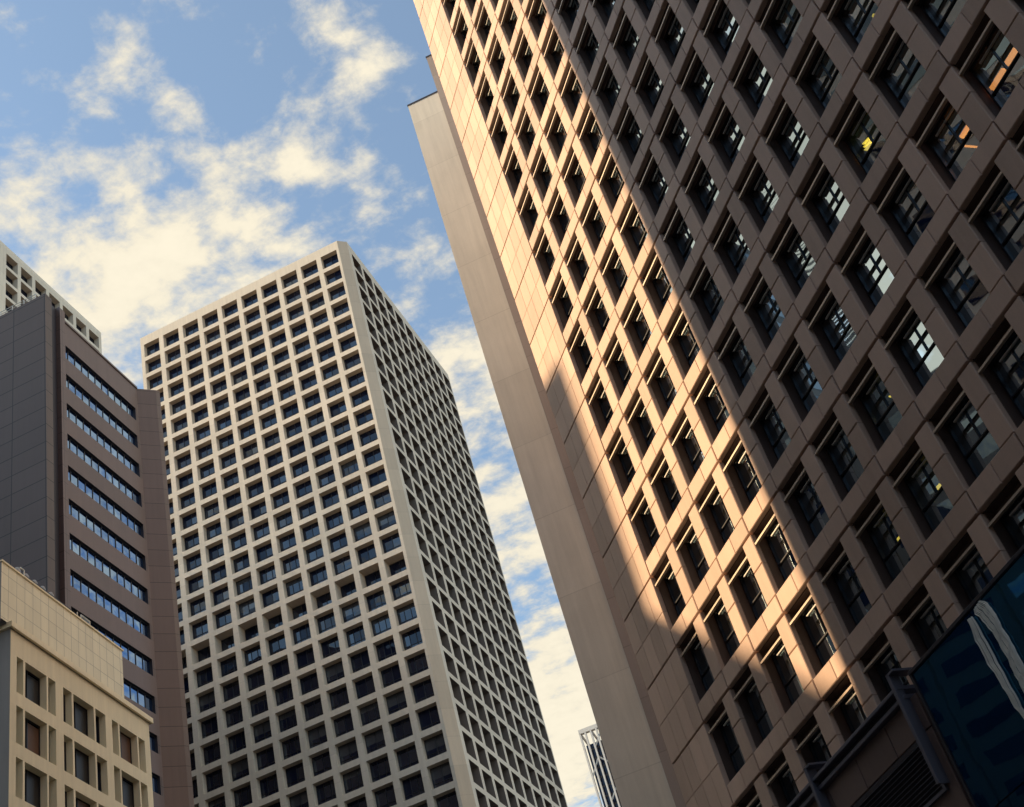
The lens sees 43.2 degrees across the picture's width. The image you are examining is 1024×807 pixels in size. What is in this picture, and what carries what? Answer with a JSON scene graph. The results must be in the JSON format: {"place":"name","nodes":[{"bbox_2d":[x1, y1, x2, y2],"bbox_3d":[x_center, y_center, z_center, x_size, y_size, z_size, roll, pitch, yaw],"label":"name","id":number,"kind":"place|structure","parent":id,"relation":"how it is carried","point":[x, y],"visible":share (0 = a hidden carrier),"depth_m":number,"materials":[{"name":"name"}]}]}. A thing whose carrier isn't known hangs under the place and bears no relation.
{"place":"outdoors","nodes":[
{"label":"outdoors","id":0,"kind":"place"},
{"bbox_2d":[0,241,101,353],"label":"white office tower","id":1,"kind":"structure","parent":0,"point":[20,280],"depth_m":239.84,"materials":[{"name":"paint"}]},
{"bbox_2d":[0,293,193,806],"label":"granite office tower","id":2,"kind":"structure","parent":0,"point":[85,526],"depth_m":119.88,"materials":[{"name":"brown stone"}]},
{"bbox_2d":[65,348,133,417],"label":"ribbon window","id":3,"kind":"structure","parent":2,"relation":"in","point":[78,364],"depth_m":132.27,"materials":[{"name":"blue glass"}]},
{"bbox_2d":[66,377,135,445],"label":"ribbon window","id":4,"kind":"structure","parent":2,"relation":"in","point":[70,385],"depth_m":129.79,"materials":[{"name":"blue glass"}]},
{"bbox_2d":[67,406,137,474],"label":"ribbon window","id":5,"kind":"structure","parent":2,"relation":"in","point":[71,414],"depth_m":127.37,"materials":[{"name":"blue glass"}]},
{"bbox_2d":[67,436,139,504],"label":"ribbon window","id":6,"kind":"structure","parent":2,"relation":"in","point":[73,446],"depth_m":124.96,"materials":[{"name":"blue glass"}]},
{"bbox_2d":[68,468,141,536],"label":"ribbon window","id":7,"kind":"structure","parent":2,"relation":"in","point":[74,478],"depth_m":122.51,"materials":[{"name":"blue glass"}]},
{"bbox_2d":[69,501,143,568],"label":"ribbon window","id":8,"kind":"structure","parent":2,"relation":"in","point":[74,511],"depth_m":120.10,"materials":[{"name":"blue glass"}]},
{"bbox_2d":[70,536,145,602],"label":"ribbon window","id":9,"kind":"structure","parent":2,"relation":"in","point":[75,546],"depth_m":117.67,"materials":[{"name":"blue glass"}]},
{"bbox_2d":[70,571,147,636],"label":"ribbon window","id":10,"kind":"structure","parent":2,"relation":"in","point":[78,583],"depth_m":115.24,"materials":[{"name":"blue glass"}]},
{"bbox_2d":[71,609,150,673],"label":"ribbon window","id":11,"kind":"structure","parent":2,"relation":"in","point":[133,656],"depth_m":114.93,"materials":[{"name":"blue glass"}]},
{"bbox_2d":[123,680,152,711],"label":"ribbon window","id":12,"kind":"structure","parent":2,"relation":"in","point":[130,691],"depth_m":113.32,"materials":[{"name":"blue glass"}]},
{"bbox_2d":[0,0,603,806],"label":"sky","id":13,"kind":"structure","parent":0,"point":[160,160],"materials":[{"name":"blue"}]},
{"bbox_2d":[140,241,567,806],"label":"white office tower","id":14,"kind":"structure","parent":0,"point":[350,636],"depth_m":169.72,"materials":[{"name":"paint"}]},
{"bbox_2d":[147,254,406,668],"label":"windows","id":15,"kind":"structure","parent":14,"relation":"in","point":[199,629],"depth_m":181.79,"materials":[{"name":"black glass"}]},
{"bbox_2d":[342,768,363,793],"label":"window","id":16,"kind":"structure","parent":14,"relation":"in","point":[353,780],"depth_m":147.07,"materials":[{"name":"black glass"}]},
{"bbox_2d":[369,756,390,781],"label":"window","id":17,"kind":"structure","parent":14,"relation":"in","point":[380,769],"depth_m":146.50,"materials":[{"name":"black glass"}]},
{"bbox_2d":[396,745,418,770],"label":"window","id":18,"kind":"structure","parent":14,"relation":"in","point":[407,757],"depth_m":145.96,"materials":[{"name":"black glass"}]},
{"bbox_2d":[402,773,424,799],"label":"window","id":19,"kind":"structure","parent":14,"relation":"in","point":[413,786],"depth_m":143.74,"materials":[{"name":"black glass"}]},
{"bbox_2d":[418,705,440,730],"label":"window","id":20,"kind":"structure","parent":14,"relation":"in","point":[428,718],"depth_m":147.61,"materials":[{"name":"black glass"}]},
{"bbox_2d":[424,733,446,758],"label":"window","id":21,"kind":"structure","parent":14,"relation":"in","point":[434,746],"depth_m":145.39,"materials":[{"name":"black glass"}]},
{"bbox_2d":[430,762,452,788],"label":"window","id":22,"kind":"structure","parent":14,"relation":"in","point":[441,775],"depth_m":143.18,"materials":[{"name":"black glass"}]},
{"bbox_2d":[407,54,685,806],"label":"blank tower","id":23,"kind":"structure","parent":0,"point":[638,759],"depth_m":86.73,"materials":[{"name":"beige concrete"}]},
{"label":"road","id":24,"kind":"structure","parent":0,"visible":0},
{"bbox_2d":[0,559,153,806],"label":"cream office building","id":25,"kind":"structure","parent":24,"relation":"on","point":[74,727],"depth_m":82.85,"materials":[{"name":"beige stone"}]},
{"bbox_2d":[25,669,48,711],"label":"window","id":26,"kind":"structure","parent":25,"relation":"in","point":[32,682],"depth_m":80.77,"materials":[{"name":"grey glass"}]},
{"bbox_2d":[25,718,49,761],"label":"window","id":27,"kind":"structure","parent":25,"relation":"in","point":[32,730],"depth_m":78.62,"materials":[{"name":"brown glass"}]},
{"bbox_2d":[25,769,49,806],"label":"window","id":28,"kind":"structure","parent":25,"relation":"in","point":[32,781],"depth_m":76.51,"materials":[{"name":"black glass"}]},
{"bbox_2d":[63,694,99,743],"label":"window","id":29,"kind":"structure","parent":25,"relation":"in","point":[80,713],"depth_m":84.86,"materials":[{"name":"grey glass"}]},
{"bbox_2d":[64,741,101,791],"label":"window","id":30,"kind":"structure","parent":25,"relation":"in","point":[81,759],"depth_m":82.72,"materials":[{"name":"grey glass"}]},
{"bbox_2d":[578,724,621,806],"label":"lattice tower","id":31,"kind":"structure","parent":24,"relation":"on","point":[603,775],"depth_m":401.65,"materials":[{"name":"white concrete"}]},
{"bbox_2d":[413,0,1023,806],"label":"stone office tower","id":32,"kind":"structure","parent":24,"relation":"on","point":[763,262],"depth_m":46.35,"materials":[{"name":"brown stone"}]},
{"bbox_2d":[596,62,620,108],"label":"window","id":33,"kind":"structure","parent":32,"relation":"in","point":[612,90],"depth_m":61.10,"materials":[{"name":"black glass"}]},
{"bbox_2d":[599,154,623,199],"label":"window","id":34,"kind":"structure","parent":32,"relation":"in","point":[616,182],"depth_m":60.67,"materials":[{"name":"black glass"}]},
{"bbox_2d":[602,246,627,293],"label":"window","id":35,"kind":"structure","parent":32,"relation":"in","point":[618,271],"depth_m":60.28,"materials":[{"name":"black glass"}]},
{"bbox_2d":[606,340,631,387],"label":"window","id":36,"kind":"structure","parent":32,"relation":"in","point":[624,371],"depth_m":59.83,"materials":[{"name":"black glass"}]},
{"bbox_2d":[609,434,635,484],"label":"window","id":37,"kind":"structure","parent":32,"relation":"in","point":[625,459],"depth_m":59.47,"materials":[{"name":"black glass"}]},
{"bbox_2d":[613,13,639,61],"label":"window","id":38,"kind":"structure","parent":32,"relation":"in","point":[630,43],"depth_m":59.29,"materials":[{"name":"black glass"}]},
{"bbox_2d":[616,107,643,155],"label":"window","id":39,"kind":"structure","parent":32,"relation":"in","point":[634,136],"depth_m":58.86,"materials":[{"name":"black glass"}]},
{"bbox_2d":[620,202,647,251],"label":"window","id":40,"kind":"structure","parent":32,"relation":"in","point":[637,229],"depth_m":58.44,"materials":[{"name":"black glass"}]},
{"bbox_2d":[624,298,651,348],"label":"window","id":41,"kind":"structure","parent":32,"relation":"in","point":[641,326],"depth_m":58.04,"materials":[{"name":"black glass"}]},
{"bbox_2d":[627,396,655,447],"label":"window","id":42,"kind":"structure","parent":32,"relation":"in","point":[645,424],"depth_m":57.63,"materials":[{"name":"black glass"}]},
{"bbox_2d":[631,495,659,547],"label":"window","id":43,"kind":"structure","parent":32,"relation":"in","point":[649,523],"depth_m":57.24,"materials":[{"name":"black glass"}]},
{"bbox_2d":[635,57,663,109],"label":"window","id":44,"kind":"structure","parent":32,"relation":"in","point":[654,87],"depth_m":57.05,"materials":[{"name":"black glass"}]},
{"bbox_2d":[639,155,667,207],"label":"window","id":45,"kind":"structure","parent":32,"relation":"in","point":[658,186],"depth_m":56.62,"materials":[{"name":"black glass"}]},
{"bbox_2d":[643,254,672,306],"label":"window","id":46,"kind":"structure","parent":32,"relation":"in","point":[662,285],"depth_m":56.21,"materials":[{"name":"black glass"}]},
{"bbox_2d":[647,355,676,408],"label":"window","id":47,"kind":"structure","parent":32,"relation":"in","point":[665,383],"depth_m":55.81,"materials":[{"name":"black glass"}]},
{"bbox_2d":[651,458,681,511],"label":"window","id":48,"kind":"structure","parent":32,"relation":"in","point":[674,497],"depth_m":55.42,"materials":[{"name":"black glass"}]},
{"bbox_2d":[655,561,685,616],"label":"window","id":49,"kind":"structure","parent":32,"relation":"in","point":[676,595],"depth_m":55.01,"materials":[{"name":"black glass"}]},
{"bbox_2d":[655,5,685,58],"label":"window","id":50,"kind":"structure","parent":32,"relation":"in","point":[675,35],"depth_m":55.23,"materials":[{"name":"black glass"}]},
{"bbox_2d":[659,105,689,159],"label":"window","id":51,"kind":"structure","parent":32,"relation":"in","point":[679,136],"depth_m":54.81,"materials":[{"name":"black glass"}]},
{"bbox_2d":[663,208,694,262],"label":"window","id":52,"kind":"structure","parent":32,"relation":"in","point":[682,236],"depth_m":54.42,"materials":[{"name":"black glass"}]},
{"bbox_2d":[667,311,699,367],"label":"window","id":53,"kind":"structure","parent":32,"relation":"in","point":[687,341],"depth_m":53.99,"materials":[{"name":"black glass"}]},
{"bbox_2d":[672,417,704,473],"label":"window","id":54,"kind":"structure","parent":32,"relation":"in","point":[694,452],"depth_m":53.61,"materials":[{"name":"black glass"}]},
{"bbox_2d":[676,523,709,581],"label":"window","id":55,"kind":"structure","parent":32,"relation":"in","point":[693,545],"depth_m":53.18,"materials":[{"name":"black glass"}]},
{"bbox_2d":[680,52,713,109],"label":"window","id":56,"kind":"structure","parent":32,"relation":"in","point":[702,84],"depth_m":53.01,"materials":[{"name":"black glass"}]},
{"bbox_2d":[680,632,714,691],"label":"window","id":57,"kind":"structure","parent":32,"relation":"in","point":[697,651],"depth_m":52.75,"materials":[{"name":"black glass"}]},
{"bbox_2d":[685,158,718,214],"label":"window","id":58,"kind":"structure","parent":32,"relation":"in","point":[706,189],"depth_m":52.61,"materials":[{"name":"black glass"}]},
{"bbox_2d":[689,264,723,322],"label":"window","id":59,"kind":"structure","parent":32,"relation":"in","point":[710,295],"depth_m":52.18,"materials":[{"name":"black glass"}]},
{"bbox_2d":[694,373,729,432],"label":"window","id":60,"kind":"structure","parent":32,"relation":"in","point":[713,399],"depth_m":51.77,"materials":[{"name":"black glass"}]},
{"bbox_2d":[699,483,734,543],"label":"window","id":61,"kind":"structure","parent":32,"relation":"in","point":[718,509],"depth_m":51.36,"materials":[{"name":"black glass"}]},
{"bbox_2d":[703,0,739,54],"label":"window","id":62,"kind":"structure","parent":32,"relation":"in","point":[726,29],"depth_m":51.20,"materials":[{"name":"black glass"}]},
{"bbox_2d":[704,595,739,657],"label":"window","id":63,"kind":"structure","parent":32,"relation":"in","point":[721,616],"depth_m":50.95,"materials":[{"name":"black glass"}]},
{"bbox_2d":[708,104,744,164],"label":"window","id":64,"kind":"structure","parent":32,"relation":"in","point":[731,137],"depth_m":50.78,"materials":[{"name":"black glass"}]},
{"bbox_2d":[708,709,745,773],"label":"window","id":65,"kind":"structure","parent":32,"relation":"in","point":[728,734],"depth_m":50.54,"materials":[{"name":"black glass"}]},
{"bbox_2d":[713,214,750,275],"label":"window","id":66,"kind":"structure","parent":32,"relation":"in","point":[735,246],"depth_m":50.37,"materials":[{"name":"black glass"}]},
{"bbox_2d":[443,0,1023,185],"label":"windows","id":67,"kind":"structure","parent":32,"relation":"in","point":[530,134],"depth_m":73.43,"materials":[{"name":"black glass"}]},
{"bbox_2d":[718,326,755,388],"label":"window","id":68,"kind":"structure","parent":32,"relation":"in","point":[739,355],"depth_m":49.98,"materials":[{"name":"black glass"}]},
{"bbox_2d":[723,441,761,503],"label":"window","id":69,"kind":"structure","parent":32,"relation":"in","point":[743,466],"depth_m":49.53,"materials":[{"name":"black glass"}]},
{"bbox_2d":[728,556,767,620],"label":"window","id":70,"kind":"structure","parent":32,"relation":"in","point":[752,590],"depth_m":49.14,"materials":[{"name":"black glass"}]},
{"bbox_2d":[733,46,772,109],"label":"window","id":71,"kind":"structure","parent":32,"relation":"in","point":[758,81],"depth_m":48.98,"materials":[{"name":"black glass"}]},
{"bbox_2d":[733,674,773,740],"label":"window","id":72,"kind":"structure","parent":32,"relation":"in","point":[752,694],"depth_m":48.71,"materials":[{"name":"black glass"}]},
{"bbox_2d":[738,160,778,223],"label":"window","id":73,"kind":"structure","parent":32,"relation":"in","point":[762,193],"depth_m":48.55,"materials":[{"name":"black glass"}]},
{"bbox_2d":[744,276,784,340],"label":"window","id":74,"kind":"structure","parent":32,"relation":"in","point":[766,307],"depth_m":48.15,"materials":[{"name":"black glass"}]},
{"bbox_2d":[749,393,790,459],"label":"window","id":75,"kind":"structure","parent":32,"relation":"in","point":[771,422],"depth_m":47.75,"materials":[{"name":"black glass"}]},
{"bbox_2d":[755,514,796,580],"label":"window","id":76,"kind":"structure","parent":32,"relation":"in","point":[781,551],"depth_m":47.34,"materials":[{"name":"black glass"}]},
{"bbox_2d":[760,0,802,49],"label":"window","id":77,"kind":"structure","parent":32,"relation":"in","point":[786,21],"depth_m":47.19,"materials":[{"name":"black glass"}]},
{"bbox_2d":[760,636,803,704],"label":"window","id":78,"kind":"structure","parent":32,"relation":"in","point":[789,678],"depth_m":46.91,"materials":[{"name":"black glass"}]},
{"bbox_2d":[766,760,798,804],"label":"window","id":79,"kind":"structure","parent":32,"relation":"in","point":[784,775],"depth_m":46.77,"materials":[{"name":"black glass"}]},
{"bbox_2d":[765,102,808,168],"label":"window","id":80,"kind":"structure","parent":32,"relation":"in","point":[792,139],"depth_m":46.73,"materials":[{"name":"black glass"}]},
{"bbox_2d":[771,222,815,289],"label":"window","id":81,"kind":"structure","parent":32,"relation":"in","point":[796,255],"depth_m":46.33,"materials":[{"name":"black glass"}]},
{"bbox_2d":[777,344,822,412],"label":"window","id":82,"kind":"structure","parent":32,"relation":"in","point":[806,384],"depth_m":45.93,"materials":[{"name":"black glass"}]},
{"bbox_2d":[783,468,829,538],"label":"window","id":83,"kind":"structure","parent":32,"relation":"in","point":[806,495],"depth_m":45.49,"materials":[{"name":"black glass"}]},
{"bbox_2d":[789,595,836,666],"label":"window","id":84,"kind":"structure","parent":32,"relation":"in","point":[811,618],"depth_m":45.11,"materials":[{"name":"black glass"}]},
{"bbox_2d":[796,724,831,769],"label":"window","id":85,"kind":"structure","parent":32,"relation":"in","point":[815,740],"depth_m":44.96,"materials":[{"name":"black glass"}]},
{"bbox_2d":[795,39,841,108],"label":"window","id":86,"kind":"structure","parent":32,"relation":"in","point":[824,77],"depth_m":44.93,"materials":[{"name":"black glass"}]},
{"bbox_2d":[801,163,848,234],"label":"window","id":87,"kind":"structure","parent":32,"relation":"in","point":[829,200],"depth_m":44.51,"materials":[{"name":"black glass"}]},
{"bbox_2d":[808,289,856,362],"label":"window","id":88,"kind":"structure","parent":32,"relation":"in","point":[834,323],"depth_m":44.09,"materials":[{"name":"black glass"}]},
{"bbox_2d":[814,419,864,492],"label":"window","id":89,"kind":"structure","parent":32,"relation":"in","point":[841,452],"depth_m":43.68,"materials":[{"name":"black glass"}]},
{"bbox_2d":[821,550,871,625],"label":"window","id":90,"kind":"structure","parent":32,"relation":"in","point":[857,602],"depth_m":43.27,"materials":[{"name":"black glass"}]},
{"bbox_2d":[828,684,866,733],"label":"window","id":91,"kind":"structure","parent":32,"relation":"in","point":[849,703],"depth_m":43.14,"materials":[{"name":"black glass"}]},
{"bbox_2d":[827,0,877,44],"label":"window","id":92,"kind":"structure","parent":32,"relation":"in","point":[856,15],"depth_m":43.20,"materials":[{"name":"black glass"}]},
{"bbox_2d":[834,99,885,174],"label":"window","id":93,"kind":"structure","parent":32,"relation":"in","point":[864,139],"depth_m":42.71,"materials":[{"name":"black glass"}]},
{"bbox_2d":[841,231,893,306],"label":"window","id":94,"kind":"structure","parent":32,"relation":"in","point":[870,268],"depth_m":42.28,"materials":[{"name":"black glass"}]},
{"bbox_2d":[848,365,901,441],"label":"window","id":95,"kind":"structure","parent":32,"relation":"in","point":[876,399],"depth_m":41.88,"materials":[{"name":"black glass"}]},
{"bbox_2d":[855,501,910,580],"bbox_3d":[11.960,4.430,41.003,0.683,2.450,1.823,0,-42,-21],"label":"window","id":96,"kind":"structure","parent":32,"relation":"in","point":[881,530],"depth_m":41.47,"materials":[{"name":"black glass"}]},
{"bbox_2d":[862,641,909,693],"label":"window","id":97,"kind":"structure","parent":32,"relation":"in","point":[885,660],"depth_m":41.39,"materials":[{"name":"black glass"}]},
{"bbox_2d":[869,30,925,108],"bbox_3d":[12.247,-10.300,40.438,0.682,2.450,1.823,0,-42,-21],"label":"window","id":98,"kind":"structure","parent":32,"relation":"in","point":[902,73],"depth_m":40.88,"materials":[{"name":"black glass"}]},
{"bbox_2d":[876,167,934,247],"bbox_3d":[12.379,-5.968,40.029,0.683,2.450,1.823,0,-42,-21],"label":"window","id":99,"kind":"structure","parent":32,"relation":"in","point":[910,209],"depth_m":40.47,"materials":[{"name":"black glass"}]},
{"bbox_2d":[884,306,943,387],"bbox_3d":[12.510,-1.637,39.619,0.683,2.450,1.823,0,-42,-21],"label":"window","id":100,"kind":"structure","parent":32,"relation":"in","point":[915,343],"depth_m":40.06,"materials":[{"name":"black glass"}]},
{"bbox_2d":[892,449,952,531],"bbox_3d":[12.642,2.694,39.209,0.683,2.450,1.823,0,-42,-21],"label":"window","id":101,"kind":"structure","parent":32,"relation":"in","point":[923,484],"depth_m":39.65,"materials":[{"name":"black glass"}]},
{"bbox_2d":[900,594,946,649],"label":"window","id":102,"kind":"structure","parent":32,"relation":"in","point":[926,618],"depth_m":39.54,"materials":[{"name":"black glass"}]},
{"bbox_2d":[907,0,966,37],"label":"window","id":103,"kind":"structure","parent":32,"relation":"in","point":[943,14],"depth_m":39.15,"materials":[{"name":"black glass"}]},
{"bbox_2d":[915,97,979,180],"bbox_3d":[13.062,-7.704,38.236,0.682,2.450,1.823,0,-42,-21],"label":"window","id":104,"kind":"structure","parent":32,"relation":"in","point":[952,141],"depth_m":38.66,"materials":[{"name":"black glass"}]},
{"bbox_2d":[924,242,989,328],"bbox_3d":[13.194,-3.373,37.826,0.683,2.450,1.823,0,-42,-21],"label":"window","id":105,"kind":"structure","parent":32,"relation":"in","point":[958,282],"depth_m":38.25,"materials":[{"name":"black glass"}]},
{"bbox_2d":[933,390,999,478],"bbox_3d":[13.325,0.958,37.416,0.683,2.450,1.823,0,-42,-21],"label":"window","id":106,"kind":"structure","parent":32,"relation":"in","point":[965,426],"depth_m":37.83,"materials":[{"name":"black glass"}]},
{"bbox_2d":[942,542,992,601],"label":"window","id":107,"kind":"structure","parent":32,"relation":"in","point":[970,569],"depth_m":37.71,"materials":[{"name":"black glass"}]},
{"bbox_2d":[958,19,1023,109],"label":"window","id":108,"kind":"structure","parent":32,"relation":"in","point":[999,67],"depth_m":36.85,"materials":[{"name":"black glass"}]},
{"bbox_2d":[968,171,1023,262],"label":"window","id":109,"kind":"structure","parent":32,"relation":"in","point":[1003,215],"depth_m":36.51,"materials":[{"name":"black glass"}]},
{"bbox_2d":[977,326,1023,418],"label":"window","id":110,"kind":"structure","parent":32,"relation":"in","point":[1008,365],"depth_m":36.24,"materials":[{"name":"black glass"}]},
{"bbox_2d":[987,485,1023,549],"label":"window","id":111,"kind":"structure","parent":32,"relation":"in","point":[1011,515],"depth_m":36.05,"materials":[{"name":"black glass"}]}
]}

